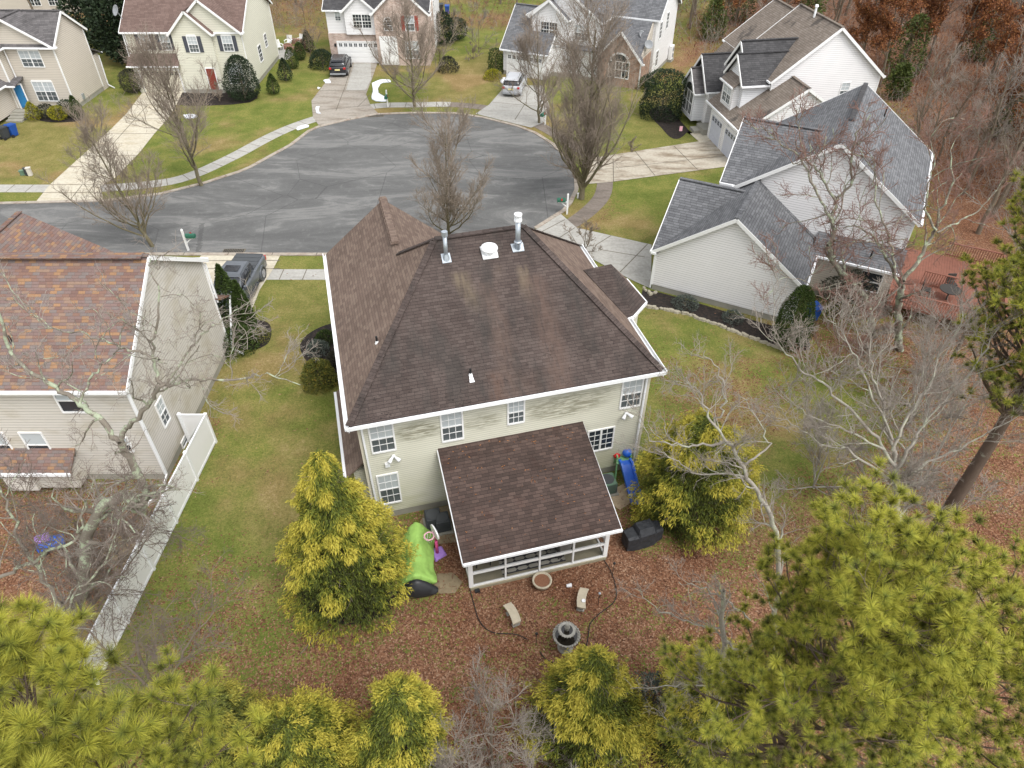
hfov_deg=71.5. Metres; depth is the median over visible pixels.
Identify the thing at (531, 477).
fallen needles
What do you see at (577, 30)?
window
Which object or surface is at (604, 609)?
garden hose
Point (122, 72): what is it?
shrub
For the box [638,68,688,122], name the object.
shrub
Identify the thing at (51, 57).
house
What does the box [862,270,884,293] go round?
window
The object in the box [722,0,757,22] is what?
young pine
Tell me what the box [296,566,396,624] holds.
mulch bed
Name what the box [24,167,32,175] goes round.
utility box
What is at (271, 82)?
evergreen shrub
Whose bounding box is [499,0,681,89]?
house
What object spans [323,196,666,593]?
house
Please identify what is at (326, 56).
shrub
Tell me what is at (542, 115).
mailbox
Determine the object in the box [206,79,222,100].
bare shrub
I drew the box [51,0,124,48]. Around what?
evergreen tree
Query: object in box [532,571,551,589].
planter pot
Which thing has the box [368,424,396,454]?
window
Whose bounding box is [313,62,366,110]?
paving joint
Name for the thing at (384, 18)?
window
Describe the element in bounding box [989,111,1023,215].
forest tree
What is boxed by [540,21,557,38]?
window
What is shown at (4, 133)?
wheeled bin
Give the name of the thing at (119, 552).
path
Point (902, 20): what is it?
forest tree
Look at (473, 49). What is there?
bare shrub
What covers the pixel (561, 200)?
mailbox
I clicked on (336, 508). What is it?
golden cypress
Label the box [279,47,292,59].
path
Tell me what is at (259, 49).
window
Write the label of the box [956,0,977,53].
forest tree
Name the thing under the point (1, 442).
window
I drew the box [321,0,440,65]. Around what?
house
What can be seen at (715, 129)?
garage door
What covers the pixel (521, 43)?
bare tree
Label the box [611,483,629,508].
path
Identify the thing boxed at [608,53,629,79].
window
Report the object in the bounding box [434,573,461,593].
path
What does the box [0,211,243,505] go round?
house
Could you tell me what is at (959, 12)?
underbrush
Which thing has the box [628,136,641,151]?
bare shrub
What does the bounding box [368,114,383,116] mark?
storm drain
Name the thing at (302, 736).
golden cypress
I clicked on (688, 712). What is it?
golden cypress
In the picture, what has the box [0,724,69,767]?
pitch pine
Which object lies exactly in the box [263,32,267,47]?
window
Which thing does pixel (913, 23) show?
young pine
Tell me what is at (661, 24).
window
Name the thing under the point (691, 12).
forest tree
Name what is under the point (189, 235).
mailbox
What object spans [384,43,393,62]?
door
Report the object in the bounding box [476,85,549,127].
driveway
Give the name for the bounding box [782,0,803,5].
forest tree
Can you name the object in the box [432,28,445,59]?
bare shrub
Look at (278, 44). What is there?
patio chair
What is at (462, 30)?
shrub
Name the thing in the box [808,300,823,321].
wheeled bin
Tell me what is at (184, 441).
window
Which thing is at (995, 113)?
forest tree
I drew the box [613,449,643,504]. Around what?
toy slide
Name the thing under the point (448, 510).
path
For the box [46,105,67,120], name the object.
shrub
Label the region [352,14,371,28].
window
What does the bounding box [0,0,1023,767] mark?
ground
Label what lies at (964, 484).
pitch pine
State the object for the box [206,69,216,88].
door
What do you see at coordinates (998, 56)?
forest tree
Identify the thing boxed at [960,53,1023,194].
forest tree
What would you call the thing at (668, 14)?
window
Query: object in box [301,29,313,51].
evergreen shrub
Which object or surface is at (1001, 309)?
forest tree
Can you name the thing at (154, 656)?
bare tree
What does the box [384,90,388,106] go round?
mailbox
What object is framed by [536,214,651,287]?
driveway
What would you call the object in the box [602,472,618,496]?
air conditioner
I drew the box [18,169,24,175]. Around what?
utility box
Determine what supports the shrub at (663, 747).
on the ground
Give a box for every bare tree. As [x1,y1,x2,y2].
[0,230,321,650]
[0,429,163,705]
[0,460,176,578]
[21,547,257,740]
[22,507,208,629]
[34,95,171,246]
[109,21,222,185]
[272,0,322,55]
[349,0,461,107]
[404,94,495,233]
[441,0,464,34]
[460,0,500,48]
[494,10,582,122]
[538,0,660,199]
[611,329,810,666]
[611,554,779,758]
[728,265,1023,540]
[738,86,918,334]
[814,92,1023,351]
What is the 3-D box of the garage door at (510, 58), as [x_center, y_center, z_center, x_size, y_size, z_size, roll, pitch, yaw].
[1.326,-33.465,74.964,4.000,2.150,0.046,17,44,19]
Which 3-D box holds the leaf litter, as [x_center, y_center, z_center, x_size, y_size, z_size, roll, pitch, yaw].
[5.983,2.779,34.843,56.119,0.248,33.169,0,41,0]
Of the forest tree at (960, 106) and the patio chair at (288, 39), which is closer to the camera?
the forest tree at (960, 106)
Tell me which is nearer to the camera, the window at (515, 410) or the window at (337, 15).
the window at (515, 410)
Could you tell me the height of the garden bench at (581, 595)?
0.450 m
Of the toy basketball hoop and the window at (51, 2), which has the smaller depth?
the toy basketball hoop
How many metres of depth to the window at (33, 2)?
94.22 m
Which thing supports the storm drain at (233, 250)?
on the road
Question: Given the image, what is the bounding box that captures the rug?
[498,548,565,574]
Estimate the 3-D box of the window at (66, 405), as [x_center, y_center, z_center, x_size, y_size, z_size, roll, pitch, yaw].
[-18.525,0.703,29.715,1.090,1.390,0.070,0,41,0]
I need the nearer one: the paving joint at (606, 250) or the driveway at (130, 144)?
the paving joint at (606, 250)
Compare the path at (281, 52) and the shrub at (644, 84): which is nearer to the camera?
the shrub at (644, 84)
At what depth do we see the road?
54.93 m
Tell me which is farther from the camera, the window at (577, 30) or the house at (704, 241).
the window at (577, 30)
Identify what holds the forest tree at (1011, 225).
on the ground
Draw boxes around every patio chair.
[277,39,283,49]
[284,35,292,42]
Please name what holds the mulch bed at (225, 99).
on the ground
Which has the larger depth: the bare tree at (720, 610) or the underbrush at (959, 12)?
the underbrush at (959, 12)
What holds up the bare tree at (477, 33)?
on the ground
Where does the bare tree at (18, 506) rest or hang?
on the ground
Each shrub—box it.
[24,101,42,120]
[36,103,54,118]
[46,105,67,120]
[56,98,75,117]
[68,95,84,118]
[117,68,141,93]
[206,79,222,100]
[220,54,260,101]
[223,322,260,357]
[250,327,270,343]
[265,73,279,93]
[276,57,293,80]
[284,46,298,68]
[293,41,305,59]
[299,357,338,394]
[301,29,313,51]
[306,339,329,357]
[307,48,331,70]
[314,328,333,345]
[325,350,340,367]
[402,644,627,767]
[420,690,509,767]
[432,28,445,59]
[436,10,456,44]
[437,56,459,73]
[442,16,467,40]
[465,42,483,59]
[483,68,502,81]
[487,48,503,73]
[491,709,627,767]
[563,219,603,258]
[624,670,675,744]
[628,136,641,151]
[636,75,656,91]
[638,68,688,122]
[649,731,679,767]
[671,294,698,311]
[721,309,745,326]
[772,284,816,350]
[772,390,921,507]
[784,290,898,391]
[815,268,878,322]
[822,296,930,371]
[823,358,1023,514]
[833,309,1008,407]
[848,396,1001,617]
[863,281,1012,456]
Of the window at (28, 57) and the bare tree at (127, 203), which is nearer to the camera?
the bare tree at (127, 203)
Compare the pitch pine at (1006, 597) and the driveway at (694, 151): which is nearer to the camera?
the pitch pine at (1006, 597)
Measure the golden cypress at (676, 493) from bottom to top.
6.212 m
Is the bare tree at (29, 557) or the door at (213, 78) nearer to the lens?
the bare tree at (29, 557)
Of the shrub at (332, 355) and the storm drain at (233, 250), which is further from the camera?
the storm drain at (233, 250)
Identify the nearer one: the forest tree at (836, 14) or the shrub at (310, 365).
the shrub at (310, 365)
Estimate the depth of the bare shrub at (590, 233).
47.06 m
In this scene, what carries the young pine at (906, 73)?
on the ground
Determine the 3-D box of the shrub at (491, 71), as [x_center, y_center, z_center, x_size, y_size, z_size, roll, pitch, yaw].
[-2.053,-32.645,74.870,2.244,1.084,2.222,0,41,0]
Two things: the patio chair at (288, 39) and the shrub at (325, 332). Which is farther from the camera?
the patio chair at (288, 39)
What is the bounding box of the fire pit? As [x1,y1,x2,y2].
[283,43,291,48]
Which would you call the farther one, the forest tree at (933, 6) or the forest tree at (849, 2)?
the forest tree at (849, 2)
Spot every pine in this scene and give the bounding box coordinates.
[0,588,276,767]
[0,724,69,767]
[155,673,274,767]
[653,452,1023,767]
[699,0,728,40]
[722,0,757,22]
[792,534,1023,767]
[797,0,828,13]
[880,13,935,78]
[882,60,915,99]
[916,168,1023,553]
[959,10,1004,61]
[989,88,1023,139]
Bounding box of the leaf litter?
[0,263,1023,767]
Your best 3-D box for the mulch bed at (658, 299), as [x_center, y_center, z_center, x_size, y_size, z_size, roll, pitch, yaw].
[12.477,-3.829,42.475,10.485,0.001,2.318,18,44,20]
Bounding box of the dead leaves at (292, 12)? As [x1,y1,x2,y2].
[270,0,324,28]
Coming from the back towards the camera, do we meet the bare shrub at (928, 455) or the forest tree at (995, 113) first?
the forest tree at (995, 113)
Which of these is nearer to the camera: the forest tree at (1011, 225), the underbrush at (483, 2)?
the forest tree at (1011, 225)
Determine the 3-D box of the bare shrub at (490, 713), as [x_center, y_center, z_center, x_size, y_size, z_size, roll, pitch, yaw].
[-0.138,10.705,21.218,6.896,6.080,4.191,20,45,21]
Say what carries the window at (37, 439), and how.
in the house at (36, 254)
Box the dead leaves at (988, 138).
[926,93,1019,192]
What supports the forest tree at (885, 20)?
on the ground
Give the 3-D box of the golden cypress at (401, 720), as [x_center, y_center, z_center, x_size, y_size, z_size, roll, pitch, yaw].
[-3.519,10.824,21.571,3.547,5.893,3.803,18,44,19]
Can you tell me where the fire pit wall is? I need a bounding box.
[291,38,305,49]
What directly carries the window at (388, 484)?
in the house at (446, 344)
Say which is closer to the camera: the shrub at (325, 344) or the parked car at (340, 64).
the shrub at (325, 344)
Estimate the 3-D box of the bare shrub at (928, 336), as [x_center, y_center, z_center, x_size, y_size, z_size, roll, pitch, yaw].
[20.014,-1.608,35.038,6.081,6.553,6.809,0,41,0]
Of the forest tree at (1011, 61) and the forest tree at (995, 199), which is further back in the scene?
the forest tree at (1011, 61)
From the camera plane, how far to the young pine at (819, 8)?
81.34 m
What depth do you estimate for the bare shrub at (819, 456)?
31.26 m
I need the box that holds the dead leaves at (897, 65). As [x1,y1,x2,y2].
[694,0,1019,202]
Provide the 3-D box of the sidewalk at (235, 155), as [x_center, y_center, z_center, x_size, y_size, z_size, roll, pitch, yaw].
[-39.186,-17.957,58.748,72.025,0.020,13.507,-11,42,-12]
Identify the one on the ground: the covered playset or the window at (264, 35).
the covered playset
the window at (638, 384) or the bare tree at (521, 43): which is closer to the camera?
the window at (638, 384)
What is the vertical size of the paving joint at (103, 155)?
0.001 m
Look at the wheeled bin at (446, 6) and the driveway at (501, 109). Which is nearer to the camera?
the driveway at (501, 109)
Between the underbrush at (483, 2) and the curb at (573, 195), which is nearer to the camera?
the curb at (573, 195)
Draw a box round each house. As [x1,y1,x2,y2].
[0,0,78,12]
[0,9,114,122]
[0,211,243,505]
[112,0,278,92]
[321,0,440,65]
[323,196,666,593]
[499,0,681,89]
[649,82,932,323]
[681,0,885,157]
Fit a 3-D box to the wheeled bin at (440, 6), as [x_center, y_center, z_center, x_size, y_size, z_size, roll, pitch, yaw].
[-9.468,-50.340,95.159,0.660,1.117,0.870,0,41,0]
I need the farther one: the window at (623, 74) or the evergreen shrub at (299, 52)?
the evergreen shrub at (299, 52)
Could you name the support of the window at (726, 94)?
in the house at (771, 57)
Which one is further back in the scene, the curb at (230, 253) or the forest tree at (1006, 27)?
the forest tree at (1006, 27)
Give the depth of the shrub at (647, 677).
23.23 m
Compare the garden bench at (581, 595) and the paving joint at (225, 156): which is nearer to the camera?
the garden bench at (581, 595)
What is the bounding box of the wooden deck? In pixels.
[885,242,1007,341]
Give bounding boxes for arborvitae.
[214,263,248,331]
[231,279,258,333]
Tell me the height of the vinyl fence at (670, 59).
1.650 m
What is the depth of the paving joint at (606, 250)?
48.88 m
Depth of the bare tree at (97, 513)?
19.21 m
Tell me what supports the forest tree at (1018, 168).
on the ground
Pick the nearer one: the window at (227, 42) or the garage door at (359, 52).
the window at (227, 42)
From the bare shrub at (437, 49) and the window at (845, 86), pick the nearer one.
the window at (845, 86)
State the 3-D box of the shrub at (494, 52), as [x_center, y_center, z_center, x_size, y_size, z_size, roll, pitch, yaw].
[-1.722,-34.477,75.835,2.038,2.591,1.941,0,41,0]
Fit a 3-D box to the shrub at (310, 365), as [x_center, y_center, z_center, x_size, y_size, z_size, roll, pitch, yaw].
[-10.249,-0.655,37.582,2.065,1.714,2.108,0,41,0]
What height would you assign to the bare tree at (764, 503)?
14.837 m
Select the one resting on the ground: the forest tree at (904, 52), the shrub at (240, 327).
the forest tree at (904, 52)
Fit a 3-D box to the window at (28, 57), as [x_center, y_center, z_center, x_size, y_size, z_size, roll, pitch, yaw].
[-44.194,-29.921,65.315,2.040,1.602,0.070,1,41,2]
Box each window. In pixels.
[0,432,12,448]
[17,49,44,67]
[17,432,50,448]
[29,0,41,5]
[30,80,58,101]
[48,0,58,5]
[52,395,84,412]
[124,437,134,452]
[154,395,170,428]
[158,34,172,50]
[180,434,187,448]
[186,34,199,52]
[220,34,234,51]
[226,63,245,83]
[257,44,263,62]
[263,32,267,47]
[334,12,340,20]
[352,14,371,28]
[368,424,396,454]
[376,471,401,504]
[383,18,392,30]
[405,15,414,30]
[406,41,418,58]
[439,411,463,442]
[507,400,524,425]
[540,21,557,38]
[574,24,587,40]
[588,426,614,451]
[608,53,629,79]
[619,379,644,409]
[654,49,658,67]
[658,21,662,39]
[665,11,669,29]
[682,80,693,115]
[721,83,731,105]
[838,82,851,94]
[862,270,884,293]
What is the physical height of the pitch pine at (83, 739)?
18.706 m
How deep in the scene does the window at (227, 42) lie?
69.13 m
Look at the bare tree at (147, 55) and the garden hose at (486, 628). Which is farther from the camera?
the bare tree at (147, 55)
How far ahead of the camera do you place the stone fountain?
25.95 m
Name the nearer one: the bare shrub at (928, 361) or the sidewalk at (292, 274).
the bare shrub at (928, 361)
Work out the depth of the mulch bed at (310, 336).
40.53 m
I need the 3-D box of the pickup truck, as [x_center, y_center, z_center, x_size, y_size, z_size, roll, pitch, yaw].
[-17.029,-6.277,43.849,2.400,2.010,5.960,2,41,2]
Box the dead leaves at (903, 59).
[678,1,1021,202]
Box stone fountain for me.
[552,621,580,656]
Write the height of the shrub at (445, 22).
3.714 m
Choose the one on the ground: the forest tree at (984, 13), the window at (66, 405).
the forest tree at (984, 13)
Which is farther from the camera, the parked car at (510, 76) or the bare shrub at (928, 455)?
the parked car at (510, 76)
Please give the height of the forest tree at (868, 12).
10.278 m
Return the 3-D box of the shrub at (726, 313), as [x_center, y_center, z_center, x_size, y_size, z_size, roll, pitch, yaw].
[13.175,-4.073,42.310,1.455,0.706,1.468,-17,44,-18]
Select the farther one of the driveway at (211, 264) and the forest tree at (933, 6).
the forest tree at (933, 6)
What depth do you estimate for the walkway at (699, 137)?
63.28 m
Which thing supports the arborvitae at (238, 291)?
on the mulch bed at (267, 326)
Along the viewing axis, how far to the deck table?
42.02 m
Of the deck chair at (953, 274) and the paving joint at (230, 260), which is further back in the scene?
the paving joint at (230, 260)
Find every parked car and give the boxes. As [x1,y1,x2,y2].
[329,54,351,75]
[502,71,526,95]
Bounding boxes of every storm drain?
[223,249,245,251]
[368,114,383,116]
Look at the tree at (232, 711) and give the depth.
21.48 m
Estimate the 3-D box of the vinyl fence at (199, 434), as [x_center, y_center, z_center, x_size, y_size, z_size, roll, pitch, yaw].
[-15.133,6.072,29.605,1.435,1.990,12.290,0,41,0]
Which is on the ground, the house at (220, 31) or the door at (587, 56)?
the house at (220, 31)
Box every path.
[95,539,134,564]
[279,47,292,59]
[420,505,456,543]
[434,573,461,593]
[440,509,451,522]
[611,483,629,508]
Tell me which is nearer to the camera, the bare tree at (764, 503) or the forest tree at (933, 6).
the bare tree at (764, 503)
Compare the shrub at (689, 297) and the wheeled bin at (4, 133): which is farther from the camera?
the wheeled bin at (4, 133)
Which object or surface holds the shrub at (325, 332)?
on the mulch bed at (310, 336)
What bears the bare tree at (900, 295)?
on the ground
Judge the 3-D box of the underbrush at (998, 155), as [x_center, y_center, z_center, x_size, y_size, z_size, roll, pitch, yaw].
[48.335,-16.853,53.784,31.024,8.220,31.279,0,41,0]
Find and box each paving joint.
[6,102,436,191]
[42,104,165,198]
[205,260,279,268]
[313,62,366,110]
[464,103,609,219]
[542,219,647,271]
[600,146,720,181]
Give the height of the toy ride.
0.780 m
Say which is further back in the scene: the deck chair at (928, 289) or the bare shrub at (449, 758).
the deck chair at (928, 289)
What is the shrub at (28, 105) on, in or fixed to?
on the ground
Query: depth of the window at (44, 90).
67.24 m
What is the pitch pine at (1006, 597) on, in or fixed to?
on the ground
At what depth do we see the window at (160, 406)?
32.43 m
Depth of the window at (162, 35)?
69.39 m
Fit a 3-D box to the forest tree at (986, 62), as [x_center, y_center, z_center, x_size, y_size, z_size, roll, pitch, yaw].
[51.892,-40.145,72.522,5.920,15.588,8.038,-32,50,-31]
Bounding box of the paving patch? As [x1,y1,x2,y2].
[346,63,370,89]
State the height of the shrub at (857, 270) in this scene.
3.185 m
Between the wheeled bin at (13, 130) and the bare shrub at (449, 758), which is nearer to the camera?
the bare shrub at (449, 758)
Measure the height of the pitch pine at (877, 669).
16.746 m
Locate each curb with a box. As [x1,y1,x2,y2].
[0,112,578,228]
[145,252,325,255]
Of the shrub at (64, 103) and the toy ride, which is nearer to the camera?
the toy ride
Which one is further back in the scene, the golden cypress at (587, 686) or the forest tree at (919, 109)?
the forest tree at (919, 109)
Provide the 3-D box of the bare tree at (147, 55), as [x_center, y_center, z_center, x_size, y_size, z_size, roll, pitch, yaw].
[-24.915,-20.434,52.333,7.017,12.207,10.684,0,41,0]
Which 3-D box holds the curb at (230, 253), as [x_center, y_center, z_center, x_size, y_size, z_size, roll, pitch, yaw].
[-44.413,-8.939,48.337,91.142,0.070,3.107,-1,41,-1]
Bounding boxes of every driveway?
[37,92,181,200]
[200,255,279,337]
[312,62,376,124]
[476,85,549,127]
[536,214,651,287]
[586,140,727,183]
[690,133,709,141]
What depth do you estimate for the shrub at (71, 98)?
65.75 m
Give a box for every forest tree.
[688,0,694,28]
[715,0,746,37]
[733,0,739,25]
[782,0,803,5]
[824,0,844,20]
[836,0,843,22]
[844,0,851,15]
[847,0,894,51]
[868,0,926,87]
[883,0,915,65]
[903,1,921,58]
[905,0,953,75]
[910,35,969,134]
[912,43,968,147]
[918,0,962,68]
[920,224,1023,374]
[936,63,997,161]
[943,0,999,75]
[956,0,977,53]
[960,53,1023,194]
[965,19,1023,173]
[966,142,1023,273]
[975,76,1023,234]
[981,171,1023,331]
[982,0,1023,102]
[982,34,1023,146]
[983,1,1023,66]
[987,0,1023,83]
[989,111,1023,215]
[992,0,1023,83]
[1007,79,1023,148]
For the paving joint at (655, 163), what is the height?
0.001 m
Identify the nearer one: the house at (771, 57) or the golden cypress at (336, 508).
the golden cypress at (336, 508)
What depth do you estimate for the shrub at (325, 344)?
39.76 m
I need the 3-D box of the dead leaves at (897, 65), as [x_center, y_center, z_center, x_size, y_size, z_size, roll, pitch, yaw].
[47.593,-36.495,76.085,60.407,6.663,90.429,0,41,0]
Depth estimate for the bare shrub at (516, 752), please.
20.49 m
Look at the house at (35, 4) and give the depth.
94.30 m
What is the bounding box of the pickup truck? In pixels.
[211,253,266,316]
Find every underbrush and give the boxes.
[271,0,327,32]
[439,0,537,27]
[675,0,1023,213]
[914,73,1023,207]
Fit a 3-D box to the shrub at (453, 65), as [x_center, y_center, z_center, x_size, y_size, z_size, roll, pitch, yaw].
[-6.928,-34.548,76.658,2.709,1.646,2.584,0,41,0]
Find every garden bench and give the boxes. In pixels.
[503,602,520,627]
[576,587,588,611]
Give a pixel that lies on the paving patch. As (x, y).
(360, 78)
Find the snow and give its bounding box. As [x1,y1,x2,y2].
[183,77,504,129]
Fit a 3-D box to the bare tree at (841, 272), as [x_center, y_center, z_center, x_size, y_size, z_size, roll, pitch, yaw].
[16.702,-7.895,36.731,11.234,13.875,6.568,0,41,0]
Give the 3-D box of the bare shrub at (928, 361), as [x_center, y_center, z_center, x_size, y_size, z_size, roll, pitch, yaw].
[20.528,-1.565,34.007,4.855,7.905,11.459,23,46,25]
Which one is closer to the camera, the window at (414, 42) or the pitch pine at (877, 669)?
the pitch pine at (877, 669)
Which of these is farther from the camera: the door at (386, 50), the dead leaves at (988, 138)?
the door at (386, 50)
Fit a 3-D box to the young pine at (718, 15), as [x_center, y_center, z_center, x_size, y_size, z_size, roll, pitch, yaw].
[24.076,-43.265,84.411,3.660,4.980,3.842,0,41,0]
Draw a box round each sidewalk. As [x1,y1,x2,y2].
[0,102,450,191]
[266,269,325,279]
[449,102,612,227]
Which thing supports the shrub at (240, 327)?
on the mulch bed at (267, 326)
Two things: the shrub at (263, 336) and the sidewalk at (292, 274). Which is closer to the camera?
the shrub at (263, 336)
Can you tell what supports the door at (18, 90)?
in the house at (51, 57)
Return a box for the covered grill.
[621,518,663,550]
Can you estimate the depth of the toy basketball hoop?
29.50 m
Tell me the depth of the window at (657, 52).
75.17 m
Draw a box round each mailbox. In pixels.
[180,229,195,250]
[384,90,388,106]
[540,107,545,124]
[557,193,568,213]
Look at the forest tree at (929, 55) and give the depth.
74.93 m
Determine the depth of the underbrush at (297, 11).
92.11 m
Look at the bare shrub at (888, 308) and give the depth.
38.62 m
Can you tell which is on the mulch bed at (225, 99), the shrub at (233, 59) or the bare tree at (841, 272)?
the shrub at (233, 59)
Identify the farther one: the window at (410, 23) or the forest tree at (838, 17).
the forest tree at (838, 17)
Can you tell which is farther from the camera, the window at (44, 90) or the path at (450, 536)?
the window at (44, 90)
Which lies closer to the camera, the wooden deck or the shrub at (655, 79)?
the wooden deck
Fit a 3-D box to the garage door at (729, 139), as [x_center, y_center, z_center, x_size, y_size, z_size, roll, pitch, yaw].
[18.126,-20.012,59.489,0.046,2.150,2.250,-6,41,-7]
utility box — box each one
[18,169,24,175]
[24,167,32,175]
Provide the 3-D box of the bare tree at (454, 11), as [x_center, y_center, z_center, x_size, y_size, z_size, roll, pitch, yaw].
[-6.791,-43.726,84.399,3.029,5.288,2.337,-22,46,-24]
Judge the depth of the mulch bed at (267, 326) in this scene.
41.09 m
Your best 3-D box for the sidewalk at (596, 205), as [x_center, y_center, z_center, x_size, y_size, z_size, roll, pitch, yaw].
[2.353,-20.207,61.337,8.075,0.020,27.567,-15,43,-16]
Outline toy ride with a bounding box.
[34,532,64,555]
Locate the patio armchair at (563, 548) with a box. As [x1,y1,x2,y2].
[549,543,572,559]
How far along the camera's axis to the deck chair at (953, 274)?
42.94 m
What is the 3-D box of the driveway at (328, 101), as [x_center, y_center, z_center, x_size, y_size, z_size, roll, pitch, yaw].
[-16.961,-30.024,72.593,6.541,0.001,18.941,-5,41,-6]
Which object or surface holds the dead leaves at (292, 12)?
on the ground
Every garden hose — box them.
[470,590,526,638]
[586,560,616,645]
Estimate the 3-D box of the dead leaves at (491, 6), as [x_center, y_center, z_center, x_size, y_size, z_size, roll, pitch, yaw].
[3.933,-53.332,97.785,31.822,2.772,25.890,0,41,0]
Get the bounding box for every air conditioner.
[422,507,439,531]
[435,511,453,535]
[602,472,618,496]
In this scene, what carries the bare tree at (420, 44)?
on the ground
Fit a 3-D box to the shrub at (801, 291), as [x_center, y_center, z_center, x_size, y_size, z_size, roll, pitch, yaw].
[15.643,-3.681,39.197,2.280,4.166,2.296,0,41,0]
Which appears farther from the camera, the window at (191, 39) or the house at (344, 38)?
the house at (344, 38)
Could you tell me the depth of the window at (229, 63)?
71.05 m
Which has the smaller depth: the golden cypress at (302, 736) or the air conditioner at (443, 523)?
the golden cypress at (302, 736)
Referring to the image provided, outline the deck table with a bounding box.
[940,284,961,299]
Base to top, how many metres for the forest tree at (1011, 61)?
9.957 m
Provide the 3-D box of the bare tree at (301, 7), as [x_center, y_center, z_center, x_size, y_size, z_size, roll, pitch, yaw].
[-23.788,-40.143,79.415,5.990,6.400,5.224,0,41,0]
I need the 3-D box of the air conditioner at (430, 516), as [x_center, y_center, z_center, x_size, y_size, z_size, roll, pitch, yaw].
[-3.404,5.862,30.776,0.860,0.769,0.860,-10,42,-11]
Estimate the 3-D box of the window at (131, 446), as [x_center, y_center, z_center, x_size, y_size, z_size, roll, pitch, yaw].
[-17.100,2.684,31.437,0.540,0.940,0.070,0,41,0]
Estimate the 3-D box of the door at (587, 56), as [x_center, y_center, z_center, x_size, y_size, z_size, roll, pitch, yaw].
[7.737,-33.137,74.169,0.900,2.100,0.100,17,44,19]
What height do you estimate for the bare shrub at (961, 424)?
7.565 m
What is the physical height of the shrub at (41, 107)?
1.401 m
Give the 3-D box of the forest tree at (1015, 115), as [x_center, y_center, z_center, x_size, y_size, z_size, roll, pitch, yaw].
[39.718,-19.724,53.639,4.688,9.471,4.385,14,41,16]
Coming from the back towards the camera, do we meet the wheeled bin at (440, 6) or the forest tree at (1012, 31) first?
the wheeled bin at (440, 6)
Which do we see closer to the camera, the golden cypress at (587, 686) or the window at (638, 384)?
the golden cypress at (587, 686)
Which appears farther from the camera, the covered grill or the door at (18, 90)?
the door at (18, 90)
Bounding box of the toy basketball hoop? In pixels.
[424,524,446,561]
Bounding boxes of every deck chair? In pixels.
[919,280,931,297]
[944,273,957,285]
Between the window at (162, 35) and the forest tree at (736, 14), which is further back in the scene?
the forest tree at (736, 14)
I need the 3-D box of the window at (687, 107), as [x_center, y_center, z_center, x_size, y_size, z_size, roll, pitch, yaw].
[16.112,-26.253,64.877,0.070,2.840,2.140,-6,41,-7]
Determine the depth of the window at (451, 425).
28.76 m
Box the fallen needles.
[448,427,609,552]
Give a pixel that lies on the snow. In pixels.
(377, 96)
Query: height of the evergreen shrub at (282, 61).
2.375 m
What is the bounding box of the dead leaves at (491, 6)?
[441,0,546,24]
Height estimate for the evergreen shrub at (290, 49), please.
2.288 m
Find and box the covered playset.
[396,522,438,597]
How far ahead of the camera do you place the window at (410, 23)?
75.82 m
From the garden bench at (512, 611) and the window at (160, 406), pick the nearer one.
the garden bench at (512, 611)
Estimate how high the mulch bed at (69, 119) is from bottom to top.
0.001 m
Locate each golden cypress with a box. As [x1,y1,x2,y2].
[230,681,369,767]
[275,448,420,653]
[339,668,458,767]
[505,642,664,767]
[625,407,767,557]
[639,637,787,767]
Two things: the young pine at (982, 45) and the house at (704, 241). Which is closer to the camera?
the house at (704, 241)
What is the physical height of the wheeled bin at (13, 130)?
1.117 m
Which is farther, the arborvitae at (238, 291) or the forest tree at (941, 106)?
the forest tree at (941, 106)
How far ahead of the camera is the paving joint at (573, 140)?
55.16 m
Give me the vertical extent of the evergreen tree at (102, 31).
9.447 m
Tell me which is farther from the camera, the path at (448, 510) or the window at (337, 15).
the window at (337, 15)
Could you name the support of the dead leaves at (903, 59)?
on the ground
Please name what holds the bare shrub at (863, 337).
on the ground
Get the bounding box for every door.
[13,85,26,107]
[139,71,183,91]
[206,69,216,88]
[338,42,378,62]
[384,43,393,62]
[507,53,541,79]
[582,56,590,76]
[709,115,721,147]
[721,128,735,157]
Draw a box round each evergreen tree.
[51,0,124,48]
[78,0,127,64]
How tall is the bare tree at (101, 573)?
7.284 m
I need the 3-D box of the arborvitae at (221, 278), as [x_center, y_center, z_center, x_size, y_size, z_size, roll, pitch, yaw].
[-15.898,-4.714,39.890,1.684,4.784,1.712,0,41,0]
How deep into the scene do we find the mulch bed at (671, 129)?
65.43 m
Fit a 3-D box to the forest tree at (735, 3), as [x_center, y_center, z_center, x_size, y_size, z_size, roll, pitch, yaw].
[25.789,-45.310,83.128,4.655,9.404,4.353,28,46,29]
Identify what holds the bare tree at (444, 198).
on the ground
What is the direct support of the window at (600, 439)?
in the house at (446, 344)
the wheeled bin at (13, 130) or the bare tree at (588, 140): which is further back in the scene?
the wheeled bin at (13, 130)
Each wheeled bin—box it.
[0,125,10,139]
[3,122,18,137]
[439,3,443,11]
[444,4,449,13]
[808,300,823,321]
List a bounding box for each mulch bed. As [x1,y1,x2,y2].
[32,110,80,121]
[177,92,257,105]
[230,320,270,349]
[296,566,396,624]
[300,324,342,385]
[642,290,809,350]
[649,106,691,138]
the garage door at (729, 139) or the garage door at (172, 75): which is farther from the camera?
the garage door at (172, 75)
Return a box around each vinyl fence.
[80,412,217,684]
[666,44,674,62]
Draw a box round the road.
[0,114,573,252]

